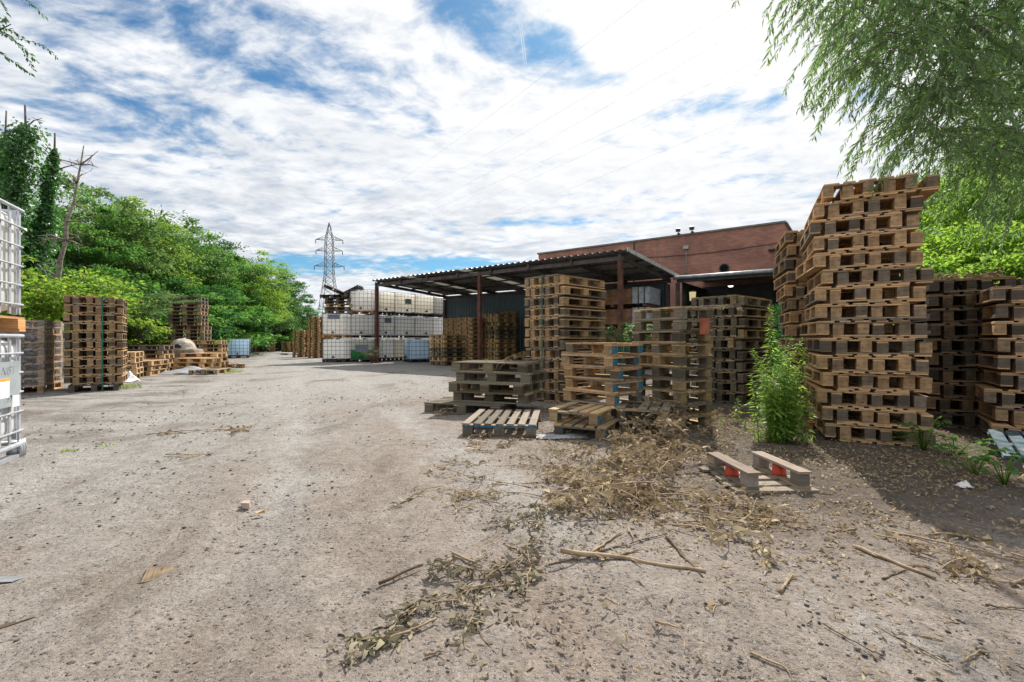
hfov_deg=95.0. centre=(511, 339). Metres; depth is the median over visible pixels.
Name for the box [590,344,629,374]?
wire crate
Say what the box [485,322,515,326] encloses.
pallet
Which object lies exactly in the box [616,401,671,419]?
pallet
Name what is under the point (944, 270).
shrub
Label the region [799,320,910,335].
pallet
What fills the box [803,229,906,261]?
pallet
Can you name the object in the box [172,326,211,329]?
pallet
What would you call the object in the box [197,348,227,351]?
pallet
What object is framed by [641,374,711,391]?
pallet
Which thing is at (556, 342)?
pallet
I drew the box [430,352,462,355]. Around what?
pallet
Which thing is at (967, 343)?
pallet
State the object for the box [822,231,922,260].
pallet
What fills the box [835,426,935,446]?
pallet
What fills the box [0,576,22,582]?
slate scrap
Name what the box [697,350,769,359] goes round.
pallet
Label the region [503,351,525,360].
pallet
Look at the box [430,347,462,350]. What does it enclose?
pallet
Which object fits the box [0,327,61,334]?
pallet
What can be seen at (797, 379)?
pallet
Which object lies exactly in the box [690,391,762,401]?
pallet
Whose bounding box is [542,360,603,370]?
pallet
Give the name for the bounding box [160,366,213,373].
plastic sheet
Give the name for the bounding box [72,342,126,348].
pallet
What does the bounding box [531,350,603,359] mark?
pallet
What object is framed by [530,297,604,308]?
pallet
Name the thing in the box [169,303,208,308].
pallet
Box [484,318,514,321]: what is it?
pallet
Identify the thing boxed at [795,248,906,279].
pallet
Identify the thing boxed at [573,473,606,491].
dry branch
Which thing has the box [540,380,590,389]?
pallet
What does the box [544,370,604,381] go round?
pallet
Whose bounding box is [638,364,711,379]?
pallet
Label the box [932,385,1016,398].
pallet
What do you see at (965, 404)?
pallet
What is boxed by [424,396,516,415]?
pallet
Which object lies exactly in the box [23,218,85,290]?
tree
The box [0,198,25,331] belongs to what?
liquid tank
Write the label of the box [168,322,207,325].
pallet
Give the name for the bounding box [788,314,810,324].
pallet
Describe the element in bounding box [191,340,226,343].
pallet
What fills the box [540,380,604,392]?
pallet
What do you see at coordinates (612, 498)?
dry branch
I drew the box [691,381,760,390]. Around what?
pallet
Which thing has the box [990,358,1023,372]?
pallet
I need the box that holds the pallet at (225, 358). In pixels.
[181,356,227,361]
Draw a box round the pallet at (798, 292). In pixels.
[786,287,804,301]
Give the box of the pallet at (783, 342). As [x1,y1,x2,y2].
[779,338,844,348]
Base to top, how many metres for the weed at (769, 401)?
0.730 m
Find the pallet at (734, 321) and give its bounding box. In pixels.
[692,317,764,326]
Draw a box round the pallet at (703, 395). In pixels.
[642,385,711,403]
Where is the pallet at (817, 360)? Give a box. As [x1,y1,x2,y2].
[808,352,911,370]
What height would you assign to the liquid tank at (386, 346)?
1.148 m
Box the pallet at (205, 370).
[188,368,231,374]
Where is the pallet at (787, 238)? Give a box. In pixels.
[775,230,803,255]
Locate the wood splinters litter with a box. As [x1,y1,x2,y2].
[458,469,1022,681]
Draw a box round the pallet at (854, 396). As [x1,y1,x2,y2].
[805,380,909,406]
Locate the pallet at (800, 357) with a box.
[796,354,809,364]
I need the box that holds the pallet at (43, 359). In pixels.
[21,355,62,363]
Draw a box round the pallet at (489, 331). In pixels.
[483,330,512,333]
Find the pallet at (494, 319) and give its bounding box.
[483,317,512,321]
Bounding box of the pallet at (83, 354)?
[73,349,126,357]
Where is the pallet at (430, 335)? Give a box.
[429,334,460,337]
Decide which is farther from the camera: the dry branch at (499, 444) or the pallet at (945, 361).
the pallet at (945, 361)
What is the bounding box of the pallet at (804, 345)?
[790,341,816,351]
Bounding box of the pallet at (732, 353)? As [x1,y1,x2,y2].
[690,349,762,357]
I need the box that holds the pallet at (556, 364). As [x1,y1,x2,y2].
[525,358,598,368]
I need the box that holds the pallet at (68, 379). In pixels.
[64,374,118,383]
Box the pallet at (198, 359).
[174,357,222,362]
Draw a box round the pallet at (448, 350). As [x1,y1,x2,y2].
[432,348,465,351]
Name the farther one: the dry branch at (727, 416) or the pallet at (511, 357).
the pallet at (511, 357)
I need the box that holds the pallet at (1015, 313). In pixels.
[998,307,1023,320]
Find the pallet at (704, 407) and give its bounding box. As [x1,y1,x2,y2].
[634,396,711,415]
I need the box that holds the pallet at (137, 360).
[127,356,143,362]
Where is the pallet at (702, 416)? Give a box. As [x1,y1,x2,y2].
[638,408,711,427]
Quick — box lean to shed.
[673,269,787,365]
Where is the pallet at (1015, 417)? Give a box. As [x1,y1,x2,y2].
[1006,410,1023,425]
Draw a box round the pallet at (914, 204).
[823,195,922,228]
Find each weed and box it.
[731,399,743,422]
[740,417,749,428]
[744,373,769,441]
[748,348,790,443]
[757,376,781,432]
[758,359,786,442]
[759,370,768,423]
[760,304,779,426]
[760,338,804,427]
[760,382,778,440]
[768,380,796,439]
[769,365,788,438]
[773,342,799,442]
[775,384,801,443]
[776,357,792,426]
[778,355,803,434]
[780,339,797,425]
[783,347,809,438]
[785,369,804,438]
[789,376,802,430]
[790,390,817,442]
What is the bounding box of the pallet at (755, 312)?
[698,307,773,317]
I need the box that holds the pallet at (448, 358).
[432,357,465,360]
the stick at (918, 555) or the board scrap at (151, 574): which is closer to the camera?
the board scrap at (151, 574)
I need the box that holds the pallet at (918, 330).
[812,323,927,337]
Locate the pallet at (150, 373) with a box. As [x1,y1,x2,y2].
[128,369,166,375]
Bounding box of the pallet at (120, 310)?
[73,306,126,316]
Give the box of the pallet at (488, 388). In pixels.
[448,378,539,394]
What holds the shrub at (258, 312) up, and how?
on the ground
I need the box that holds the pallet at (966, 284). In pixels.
[923,276,1015,293]
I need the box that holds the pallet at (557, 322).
[525,317,599,326]
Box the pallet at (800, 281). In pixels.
[791,278,806,288]
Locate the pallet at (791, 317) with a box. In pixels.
[779,311,816,324]
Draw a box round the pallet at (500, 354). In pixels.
[483,351,512,354]
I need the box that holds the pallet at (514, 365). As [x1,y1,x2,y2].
[510,364,517,367]
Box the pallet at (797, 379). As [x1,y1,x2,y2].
[781,373,807,389]
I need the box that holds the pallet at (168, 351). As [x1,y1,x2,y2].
[129,349,173,353]
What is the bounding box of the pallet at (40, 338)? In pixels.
[1,334,62,341]
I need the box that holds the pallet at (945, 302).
[927,296,990,308]
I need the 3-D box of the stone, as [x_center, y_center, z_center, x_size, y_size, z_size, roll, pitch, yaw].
[-1.745,1.085,3.079,0.056,0.041,0.050,6,3,-23]
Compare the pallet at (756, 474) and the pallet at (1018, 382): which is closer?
the pallet at (756, 474)
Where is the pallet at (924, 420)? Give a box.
[833,409,933,429]
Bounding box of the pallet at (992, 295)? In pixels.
[976,285,1023,304]
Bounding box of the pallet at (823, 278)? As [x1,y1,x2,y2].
[807,265,916,292]
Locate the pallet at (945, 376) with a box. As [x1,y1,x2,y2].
[924,370,990,383]
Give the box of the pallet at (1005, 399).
[996,389,1023,407]
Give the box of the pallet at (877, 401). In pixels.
[827,388,926,410]
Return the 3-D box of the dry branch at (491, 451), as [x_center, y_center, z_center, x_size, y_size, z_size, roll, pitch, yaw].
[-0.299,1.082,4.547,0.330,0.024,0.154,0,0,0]
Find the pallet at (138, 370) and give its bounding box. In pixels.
[127,367,143,373]
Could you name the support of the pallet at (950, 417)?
on the ground
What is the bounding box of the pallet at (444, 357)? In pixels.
[430,356,462,359]
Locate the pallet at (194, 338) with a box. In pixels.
[171,337,210,339]
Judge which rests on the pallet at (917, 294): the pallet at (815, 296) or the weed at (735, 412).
the pallet at (815, 296)
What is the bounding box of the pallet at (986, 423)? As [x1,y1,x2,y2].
[975,414,1023,433]
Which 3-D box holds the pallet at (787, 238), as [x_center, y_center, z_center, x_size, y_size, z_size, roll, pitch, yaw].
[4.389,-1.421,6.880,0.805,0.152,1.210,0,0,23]
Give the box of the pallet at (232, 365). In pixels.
[226,363,244,367]
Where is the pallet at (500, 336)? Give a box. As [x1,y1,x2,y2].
[485,335,515,338]
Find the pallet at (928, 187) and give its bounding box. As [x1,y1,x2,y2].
[833,174,939,212]
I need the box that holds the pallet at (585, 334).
[531,330,605,338]
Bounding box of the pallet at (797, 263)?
[790,259,802,270]
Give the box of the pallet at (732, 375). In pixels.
[691,370,764,379]
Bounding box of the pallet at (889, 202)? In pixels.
[804,193,905,232]
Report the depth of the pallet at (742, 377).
8.12 m
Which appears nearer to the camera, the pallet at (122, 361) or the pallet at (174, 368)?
the pallet at (122, 361)
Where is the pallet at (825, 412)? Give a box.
[811,399,916,425]
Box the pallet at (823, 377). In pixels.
[803,366,914,388]
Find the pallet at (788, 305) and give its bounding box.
[781,298,809,312]
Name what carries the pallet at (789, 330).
on the pallet at (799, 336)
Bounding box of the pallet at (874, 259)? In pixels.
[807,250,922,280]
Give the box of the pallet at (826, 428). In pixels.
[809,408,917,442]
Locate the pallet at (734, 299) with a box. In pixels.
[691,295,763,306]
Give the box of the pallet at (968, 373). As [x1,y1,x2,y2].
[918,366,985,380]
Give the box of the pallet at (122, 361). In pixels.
[73,357,127,366]
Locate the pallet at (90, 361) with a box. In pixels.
[64,357,119,365]
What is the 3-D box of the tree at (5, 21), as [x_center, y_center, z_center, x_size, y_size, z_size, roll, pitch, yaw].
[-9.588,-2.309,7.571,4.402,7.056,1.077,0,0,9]
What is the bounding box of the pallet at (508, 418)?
[462,409,540,437]
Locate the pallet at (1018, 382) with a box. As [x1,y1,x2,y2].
[1005,376,1023,389]
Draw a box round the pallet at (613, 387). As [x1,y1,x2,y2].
[565,375,643,393]
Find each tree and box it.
[0,0,57,77]
[0,105,51,316]
[0,111,29,231]
[21,133,81,314]
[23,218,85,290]
[24,185,165,294]
[26,146,98,317]
[28,171,199,312]
[32,203,203,273]
[63,195,211,317]
[72,202,150,274]
[104,215,240,308]
[147,224,264,312]
[195,238,271,338]
[213,250,299,352]
[229,257,273,284]
[237,264,303,351]
[263,263,293,329]
[263,271,315,344]
[290,285,317,340]
[302,304,325,326]
[731,0,1023,271]
[911,174,1021,323]
[914,140,1023,272]
[918,142,1023,278]
[919,185,1017,259]
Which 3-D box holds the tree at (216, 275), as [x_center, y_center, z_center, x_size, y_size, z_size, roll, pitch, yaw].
[-21.378,-3.137,28.861,7.584,8.858,8.375,0,0,38]
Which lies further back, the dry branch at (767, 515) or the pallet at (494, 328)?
the pallet at (494, 328)
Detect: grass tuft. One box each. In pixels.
[59,449,77,452]
[106,382,142,388]
[213,369,243,372]
[750,429,812,442]
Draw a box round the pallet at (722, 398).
[711,392,764,404]
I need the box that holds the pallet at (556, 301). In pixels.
[524,295,598,306]
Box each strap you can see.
[101,296,108,390]
[541,275,542,401]
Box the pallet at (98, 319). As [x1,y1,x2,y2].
[72,315,126,323]
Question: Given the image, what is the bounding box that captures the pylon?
[314,223,343,315]
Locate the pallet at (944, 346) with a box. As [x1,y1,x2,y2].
[933,341,994,353]
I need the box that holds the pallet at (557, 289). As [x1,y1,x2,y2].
[525,284,599,296]
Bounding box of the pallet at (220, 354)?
[180,352,226,356]
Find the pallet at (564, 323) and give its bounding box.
[530,319,605,328]
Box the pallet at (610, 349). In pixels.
[566,342,643,355]
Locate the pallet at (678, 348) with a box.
[640,342,711,354]
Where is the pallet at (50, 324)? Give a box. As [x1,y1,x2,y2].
[25,320,62,327]
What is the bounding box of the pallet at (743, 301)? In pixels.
[699,296,771,307]
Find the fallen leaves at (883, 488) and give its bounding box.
[490,406,1023,593]
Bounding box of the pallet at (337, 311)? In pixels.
[325,310,351,313]
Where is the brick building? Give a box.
[537,220,792,361]
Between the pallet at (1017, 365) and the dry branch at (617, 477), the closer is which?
the dry branch at (617, 477)
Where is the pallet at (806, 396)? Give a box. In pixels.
[799,394,811,405]
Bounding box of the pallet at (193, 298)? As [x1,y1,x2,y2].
[168,296,208,301]
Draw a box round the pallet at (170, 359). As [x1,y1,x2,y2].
[128,358,172,362]
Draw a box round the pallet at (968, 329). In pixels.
[907,323,981,335]
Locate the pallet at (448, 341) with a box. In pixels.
[432,340,464,342]
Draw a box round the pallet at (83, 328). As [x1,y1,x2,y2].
[73,324,126,331]
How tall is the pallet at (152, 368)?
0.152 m
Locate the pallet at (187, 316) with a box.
[168,314,208,318]
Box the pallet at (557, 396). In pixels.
[543,390,579,400]
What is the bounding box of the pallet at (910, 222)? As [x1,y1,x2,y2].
[819,214,918,243]
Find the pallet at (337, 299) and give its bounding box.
[325,298,350,300]
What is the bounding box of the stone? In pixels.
[241,500,250,508]
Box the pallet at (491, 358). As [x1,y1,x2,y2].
[484,356,513,359]
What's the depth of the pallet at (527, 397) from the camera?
7.16 m
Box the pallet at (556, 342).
[525,338,596,346]
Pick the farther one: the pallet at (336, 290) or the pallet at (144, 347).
the pallet at (336, 290)
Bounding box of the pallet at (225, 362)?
[192,360,229,365]
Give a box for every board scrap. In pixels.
[0,616,33,628]
[140,564,174,583]
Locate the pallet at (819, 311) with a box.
[804,301,909,320]
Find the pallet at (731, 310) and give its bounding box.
[690,306,765,315]
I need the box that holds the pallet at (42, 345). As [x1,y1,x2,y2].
[21,341,62,348]
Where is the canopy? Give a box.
[371,247,679,367]
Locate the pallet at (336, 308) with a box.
[324,307,353,310]
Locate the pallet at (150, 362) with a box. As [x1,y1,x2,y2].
[127,359,168,365]
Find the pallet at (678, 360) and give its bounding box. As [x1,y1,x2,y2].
[638,354,712,366]
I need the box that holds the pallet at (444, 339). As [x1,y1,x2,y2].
[429,339,462,341]
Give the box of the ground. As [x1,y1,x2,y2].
[0,336,1023,681]
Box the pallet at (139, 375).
[133,372,143,378]
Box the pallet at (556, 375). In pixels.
[542,369,598,379]
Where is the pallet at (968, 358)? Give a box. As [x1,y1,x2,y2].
[912,352,1010,365]
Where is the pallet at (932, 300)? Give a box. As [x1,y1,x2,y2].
[910,293,979,307]
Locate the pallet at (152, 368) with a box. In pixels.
[127,364,167,370]
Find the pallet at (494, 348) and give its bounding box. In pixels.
[483,347,511,350]
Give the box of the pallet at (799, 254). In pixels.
[794,246,803,257]
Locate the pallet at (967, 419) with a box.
[924,406,978,425]
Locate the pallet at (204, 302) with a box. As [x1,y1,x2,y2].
[169,300,207,304]
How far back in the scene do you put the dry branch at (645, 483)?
3.56 m
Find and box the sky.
[0,0,1023,339]
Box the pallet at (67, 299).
[63,295,116,304]
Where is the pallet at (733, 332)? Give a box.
[691,328,762,336]
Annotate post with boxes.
[689,291,696,358]
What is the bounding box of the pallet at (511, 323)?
[483,322,513,325]
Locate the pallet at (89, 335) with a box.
[63,331,118,338]
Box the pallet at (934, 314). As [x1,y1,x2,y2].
[910,308,997,322]
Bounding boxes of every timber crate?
[590,307,652,326]
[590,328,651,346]
[590,348,652,363]
[599,286,660,308]
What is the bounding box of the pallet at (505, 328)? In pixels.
[484,327,514,330]
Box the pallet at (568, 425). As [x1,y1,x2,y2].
[553,415,619,440]
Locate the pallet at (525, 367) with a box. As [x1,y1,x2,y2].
[451,360,540,373]
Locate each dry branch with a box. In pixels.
[147,423,256,437]
[165,453,207,457]
[334,629,410,673]
[339,615,436,652]
[374,598,463,637]
[375,485,442,509]
[392,581,484,624]
[420,462,470,478]
[421,557,508,580]
[432,484,480,511]
[435,410,455,415]
[436,408,452,413]
[437,487,499,503]
[442,455,479,465]
[443,601,491,651]
[448,577,515,601]
[454,485,542,502]
[461,459,536,468]
[465,439,487,449]
[466,432,492,438]
[468,449,496,452]
[470,552,524,587]
[471,473,530,487]
[485,518,544,528]
[496,438,518,447]
[508,529,546,580]
[508,566,543,592]
[514,474,571,488]
[516,453,547,466]
[520,500,563,534]
[534,459,641,505]
[534,479,675,510]
[535,459,562,474]
[540,443,568,462]
[540,479,654,512]
[547,483,672,521]
[549,461,650,478]
[551,487,606,518]
[560,438,595,451]
[562,472,627,489]
[564,445,643,476]
[566,484,617,510]
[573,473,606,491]
[586,433,658,471]
[593,459,680,476]
[596,426,665,450]
[597,406,669,451]
[599,452,683,466]
[602,411,652,431]
[602,477,683,492]
[603,473,665,490]
[604,412,644,444]
[606,479,658,514]
[607,503,675,536]
[608,483,697,497]
[612,441,693,461]
[618,493,695,524]
[620,413,688,446]
[625,416,670,445]
[625,457,681,510]
[628,406,676,433]
[629,386,697,436]
[636,460,678,479]
[640,445,683,467]
[641,428,685,448]
[641,451,695,467]
[642,426,680,434]
[644,485,751,515]
[647,413,700,442]
[649,442,724,465]
[651,417,689,436]
[653,408,689,418]
[654,437,706,452]
[661,435,733,461]
[662,406,690,435]
[671,510,781,569]
[673,517,762,535]
[683,420,719,440]
[684,440,715,453]
[685,406,742,422]
[691,413,739,433]
[692,512,754,528]
[698,500,771,514]
[700,419,725,438]
[700,516,786,531]
[704,592,729,614]
[705,414,725,440]
[708,304,742,310]
[711,409,742,423]
[714,429,737,454]
[717,414,751,426]
[719,507,811,527]
[725,511,782,526]
[728,499,801,516]
[736,498,778,522]
[749,415,766,444]
[750,514,819,524]
[793,421,817,447]
[814,523,857,542]
[872,532,944,553]
[915,556,981,577]
[929,527,996,544]
[935,270,978,278]
[940,558,1002,588]
[946,545,1013,580]
[970,270,1004,277]
[1011,550,1023,557]
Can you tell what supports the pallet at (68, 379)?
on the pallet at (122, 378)
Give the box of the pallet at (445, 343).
[429,343,462,346]
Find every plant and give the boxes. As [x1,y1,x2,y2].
[892,416,958,449]
[920,429,999,455]
[930,443,1010,475]
[969,452,1023,486]
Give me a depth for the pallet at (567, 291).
8.34 m
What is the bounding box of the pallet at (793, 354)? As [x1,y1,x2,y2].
[785,350,807,361]
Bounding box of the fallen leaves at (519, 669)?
[302,448,699,681]
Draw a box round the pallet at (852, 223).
[800,212,901,251]
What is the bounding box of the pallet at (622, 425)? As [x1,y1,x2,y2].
[619,411,676,434]
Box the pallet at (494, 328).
[483,326,511,329]
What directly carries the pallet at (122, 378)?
on the pallet at (94, 387)
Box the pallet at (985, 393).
[974,383,1023,402]
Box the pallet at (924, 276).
[826,268,933,291]
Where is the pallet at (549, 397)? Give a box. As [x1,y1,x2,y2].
[537,392,605,403]
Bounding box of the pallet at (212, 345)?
[195,344,227,347]
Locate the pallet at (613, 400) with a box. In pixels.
[563,386,641,406]
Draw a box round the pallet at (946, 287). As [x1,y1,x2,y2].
[926,278,1023,294]
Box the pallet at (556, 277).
[525,274,596,286]
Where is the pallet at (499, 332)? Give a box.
[485,331,515,334]
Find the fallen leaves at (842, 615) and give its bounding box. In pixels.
[456,498,1023,681]
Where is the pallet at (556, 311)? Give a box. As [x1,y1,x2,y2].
[525,306,599,316]
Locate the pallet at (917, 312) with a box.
[817,305,926,321]
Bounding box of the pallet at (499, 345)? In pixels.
[484,344,514,346]
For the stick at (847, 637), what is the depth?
1.71 m
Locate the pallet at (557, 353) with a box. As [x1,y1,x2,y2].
[526,348,591,357]
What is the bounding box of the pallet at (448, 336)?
[431,335,464,338]
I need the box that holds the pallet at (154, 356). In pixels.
[129,353,174,358]
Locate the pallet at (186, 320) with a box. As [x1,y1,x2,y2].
[168,318,208,321]
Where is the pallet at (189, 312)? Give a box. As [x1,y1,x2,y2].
[168,311,207,314]
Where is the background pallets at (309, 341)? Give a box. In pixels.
[149,311,518,360]
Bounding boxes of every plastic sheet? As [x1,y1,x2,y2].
[125,371,139,381]
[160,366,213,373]
[536,433,588,438]
[956,480,971,487]
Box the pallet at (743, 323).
[713,318,772,328]
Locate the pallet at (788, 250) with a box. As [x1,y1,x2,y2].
[775,243,799,266]
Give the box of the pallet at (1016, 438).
[987,429,1023,472]
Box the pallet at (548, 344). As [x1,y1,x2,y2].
[530,340,604,348]
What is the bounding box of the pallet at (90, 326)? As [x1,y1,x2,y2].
[64,322,119,329]
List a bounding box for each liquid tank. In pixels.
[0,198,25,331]
[0,334,26,465]
[226,338,250,357]
[322,314,352,337]
[322,338,350,361]
[349,338,374,361]
[350,289,374,313]
[350,314,379,337]
[365,290,395,314]
[366,314,395,337]
[369,338,394,360]
[387,292,415,315]
[391,315,415,337]
[392,338,414,360]
[403,338,429,362]
[407,294,434,316]
[407,316,433,337]
[427,317,442,333]
[430,297,445,317]
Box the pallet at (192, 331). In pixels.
[171,330,211,332]
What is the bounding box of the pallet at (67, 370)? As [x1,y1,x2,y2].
[63,365,119,374]
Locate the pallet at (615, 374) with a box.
[564,364,641,380]
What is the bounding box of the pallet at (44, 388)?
[21,381,62,392]
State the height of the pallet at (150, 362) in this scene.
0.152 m
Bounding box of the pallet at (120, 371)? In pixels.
[73,365,126,375]
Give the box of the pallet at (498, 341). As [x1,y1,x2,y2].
[484,340,514,342]
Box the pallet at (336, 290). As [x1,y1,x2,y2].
[323,284,349,297]
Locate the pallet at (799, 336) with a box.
[791,328,812,337]
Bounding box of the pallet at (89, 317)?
[63,313,116,321]
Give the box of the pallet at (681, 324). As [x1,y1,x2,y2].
[634,318,712,331]
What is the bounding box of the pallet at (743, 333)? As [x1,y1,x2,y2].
[710,329,769,338]
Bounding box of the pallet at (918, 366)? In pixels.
[826,358,928,374]
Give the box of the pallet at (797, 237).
[792,232,803,248]
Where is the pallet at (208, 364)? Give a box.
[173,362,221,366]
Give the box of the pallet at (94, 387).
[68,381,122,392]
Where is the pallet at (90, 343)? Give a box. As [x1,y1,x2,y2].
[64,340,119,347]
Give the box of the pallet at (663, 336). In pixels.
[632,331,710,342]
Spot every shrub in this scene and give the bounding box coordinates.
[0,267,107,374]
[6,255,162,370]
[6,273,149,318]
[8,276,174,366]
[21,264,185,361]
[89,286,201,349]
[119,276,167,324]
[133,286,235,354]
[133,323,170,347]
[138,275,233,352]
[157,284,246,349]
[184,288,285,348]
[216,298,275,354]
[253,302,302,350]
[268,328,292,350]
[275,336,292,350]
[361,346,381,362]
[590,322,672,375]
[765,339,822,376]
[767,301,819,368]
[893,218,1023,339]
[898,257,1016,339]
[923,221,1023,339]
[942,226,1023,339]
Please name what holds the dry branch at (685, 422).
on the ground
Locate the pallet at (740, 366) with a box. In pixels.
[696,360,770,371]
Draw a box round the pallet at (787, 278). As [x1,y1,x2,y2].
[773,271,807,289]
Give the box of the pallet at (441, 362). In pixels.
[430,361,453,364]
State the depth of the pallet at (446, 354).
19.68 m
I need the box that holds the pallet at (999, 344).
[975,338,1023,351]
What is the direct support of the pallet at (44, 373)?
on the pallet at (45, 381)
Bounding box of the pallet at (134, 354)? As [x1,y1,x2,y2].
[120,351,143,357]
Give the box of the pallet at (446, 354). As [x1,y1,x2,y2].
[432,352,465,356]
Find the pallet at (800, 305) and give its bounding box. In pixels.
[793,300,807,311]
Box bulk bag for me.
[158,338,203,368]
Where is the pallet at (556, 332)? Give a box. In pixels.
[525,328,599,336]
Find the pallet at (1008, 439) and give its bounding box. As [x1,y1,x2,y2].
[1003,422,1020,441]
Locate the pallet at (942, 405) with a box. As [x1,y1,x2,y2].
[934,400,980,413]
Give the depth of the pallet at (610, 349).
5.94 m
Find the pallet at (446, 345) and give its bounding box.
[432,344,464,347]
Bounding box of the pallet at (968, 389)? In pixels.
[924,381,1015,395]
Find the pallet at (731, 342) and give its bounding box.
[689,338,761,346]
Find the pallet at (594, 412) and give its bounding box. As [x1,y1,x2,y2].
[548,401,616,425]
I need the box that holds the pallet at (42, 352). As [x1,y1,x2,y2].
[21,348,62,355]
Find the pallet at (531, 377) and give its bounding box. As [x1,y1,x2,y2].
[456,370,545,383]
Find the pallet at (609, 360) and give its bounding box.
[561,354,638,367]
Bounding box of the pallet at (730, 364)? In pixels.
[690,359,761,368]
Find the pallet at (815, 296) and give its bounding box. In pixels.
[804,283,909,306]
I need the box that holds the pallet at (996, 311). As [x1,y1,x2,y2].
[975,303,1023,319]
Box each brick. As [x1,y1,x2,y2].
[700,318,709,333]
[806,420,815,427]
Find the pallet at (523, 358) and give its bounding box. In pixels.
[507,355,530,360]
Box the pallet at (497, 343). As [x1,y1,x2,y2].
[482,343,512,346]
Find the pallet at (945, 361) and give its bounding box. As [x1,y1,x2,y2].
[924,355,1010,368]
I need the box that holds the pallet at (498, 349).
[484,348,514,351]
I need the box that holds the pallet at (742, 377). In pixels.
[712,371,773,382]
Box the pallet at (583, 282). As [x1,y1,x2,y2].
[530,275,604,288]
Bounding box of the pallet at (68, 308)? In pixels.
[64,304,117,313]
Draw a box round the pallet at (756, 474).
[698,451,819,493]
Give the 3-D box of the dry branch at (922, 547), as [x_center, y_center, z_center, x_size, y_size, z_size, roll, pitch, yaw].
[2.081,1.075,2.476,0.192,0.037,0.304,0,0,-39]
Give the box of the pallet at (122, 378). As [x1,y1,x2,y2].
[72,373,127,384]
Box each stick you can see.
[378,563,422,584]
[424,641,447,655]
[451,551,485,565]
[471,620,494,651]
[548,533,667,565]
[560,547,705,572]
[590,531,621,551]
[605,597,624,606]
[618,548,643,554]
[655,619,684,631]
[665,535,702,576]
[750,651,792,675]
[779,575,800,593]
[823,623,874,652]
[852,544,935,578]
[875,625,952,666]
[882,565,914,579]
[885,529,1023,559]
[910,552,932,559]
[919,634,942,640]
[960,647,992,664]
[985,604,1023,608]
[1009,577,1023,585]
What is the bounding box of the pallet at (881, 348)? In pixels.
[817,341,932,356]
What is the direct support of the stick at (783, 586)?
on the ground
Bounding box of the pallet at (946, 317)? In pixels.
[918,311,998,323]
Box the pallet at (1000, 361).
[975,353,1023,368]
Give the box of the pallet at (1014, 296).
[991,288,1023,304]
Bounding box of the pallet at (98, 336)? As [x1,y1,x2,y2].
[72,333,126,339]
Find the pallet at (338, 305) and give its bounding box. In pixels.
[326,304,351,306]
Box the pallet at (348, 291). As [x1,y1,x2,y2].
[336,285,363,296]
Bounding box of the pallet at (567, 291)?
[531,286,605,298]
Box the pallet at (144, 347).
[122,345,174,349]
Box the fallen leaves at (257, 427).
[2,385,532,466]
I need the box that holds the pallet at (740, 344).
[696,340,769,349]
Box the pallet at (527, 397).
[453,387,543,404]
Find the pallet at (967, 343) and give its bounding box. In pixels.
[901,338,992,349]
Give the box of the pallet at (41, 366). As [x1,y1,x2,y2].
[21,361,62,370]
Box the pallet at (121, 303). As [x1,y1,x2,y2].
[73,297,126,308]
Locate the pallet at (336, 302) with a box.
[324,301,349,303]
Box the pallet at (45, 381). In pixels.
[21,374,61,385]
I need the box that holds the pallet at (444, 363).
[432,361,455,365]
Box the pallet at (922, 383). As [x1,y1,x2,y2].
[831,375,932,392]
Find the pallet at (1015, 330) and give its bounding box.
[996,324,1023,337]
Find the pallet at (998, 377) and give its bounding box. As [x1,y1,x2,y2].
[980,369,1023,386]
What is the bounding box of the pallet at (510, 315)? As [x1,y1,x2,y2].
[482,313,512,316]
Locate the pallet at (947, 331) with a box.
[927,326,1007,337]
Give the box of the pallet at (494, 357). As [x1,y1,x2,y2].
[482,355,510,358]
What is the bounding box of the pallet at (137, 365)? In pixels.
[126,362,142,368]
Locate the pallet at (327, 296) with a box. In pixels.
[320,295,347,298]
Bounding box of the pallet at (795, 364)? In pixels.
[784,361,811,375]
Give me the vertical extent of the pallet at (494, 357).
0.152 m
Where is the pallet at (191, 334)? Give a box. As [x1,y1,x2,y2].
[171,333,211,336]
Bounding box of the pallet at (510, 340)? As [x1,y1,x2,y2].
[482,339,512,341]
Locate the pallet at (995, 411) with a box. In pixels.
[973,398,1023,420]
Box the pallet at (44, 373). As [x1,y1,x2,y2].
[21,368,61,377]
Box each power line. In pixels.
[318,30,822,253]
[327,0,746,238]
[344,1,790,243]
[347,31,947,269]
[349,1,641,212]
[376,25,860,243]
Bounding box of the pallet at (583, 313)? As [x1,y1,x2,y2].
[530,308,605,318]
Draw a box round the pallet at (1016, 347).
[992,341,1023,354]
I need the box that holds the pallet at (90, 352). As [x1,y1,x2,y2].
[64,349,118,356]
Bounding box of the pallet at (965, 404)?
[911,391,977,410]
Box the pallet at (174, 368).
[172,366,221,369]
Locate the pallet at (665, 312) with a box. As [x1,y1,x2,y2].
[633,306,712,320]
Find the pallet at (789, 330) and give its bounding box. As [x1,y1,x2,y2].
[782,325,812,335]
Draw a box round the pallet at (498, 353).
[484,352,514,355]
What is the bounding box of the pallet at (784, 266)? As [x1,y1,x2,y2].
[772,257,802,278]
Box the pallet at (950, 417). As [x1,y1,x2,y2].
[937,415,979,428]
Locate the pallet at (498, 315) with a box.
[484,314,514,317]
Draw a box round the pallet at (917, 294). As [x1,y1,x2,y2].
[820,286,925,304]
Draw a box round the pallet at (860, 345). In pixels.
[806,338,914,352]
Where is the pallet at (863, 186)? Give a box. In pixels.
[815,173,917,203]
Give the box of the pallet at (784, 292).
[776,284,807,301]
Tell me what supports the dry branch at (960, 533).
on the ground
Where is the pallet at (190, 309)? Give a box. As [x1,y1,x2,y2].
[169,307,207,311]
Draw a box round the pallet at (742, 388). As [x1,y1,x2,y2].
[698,381,763,393]
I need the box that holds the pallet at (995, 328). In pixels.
[980,321,1023,334]

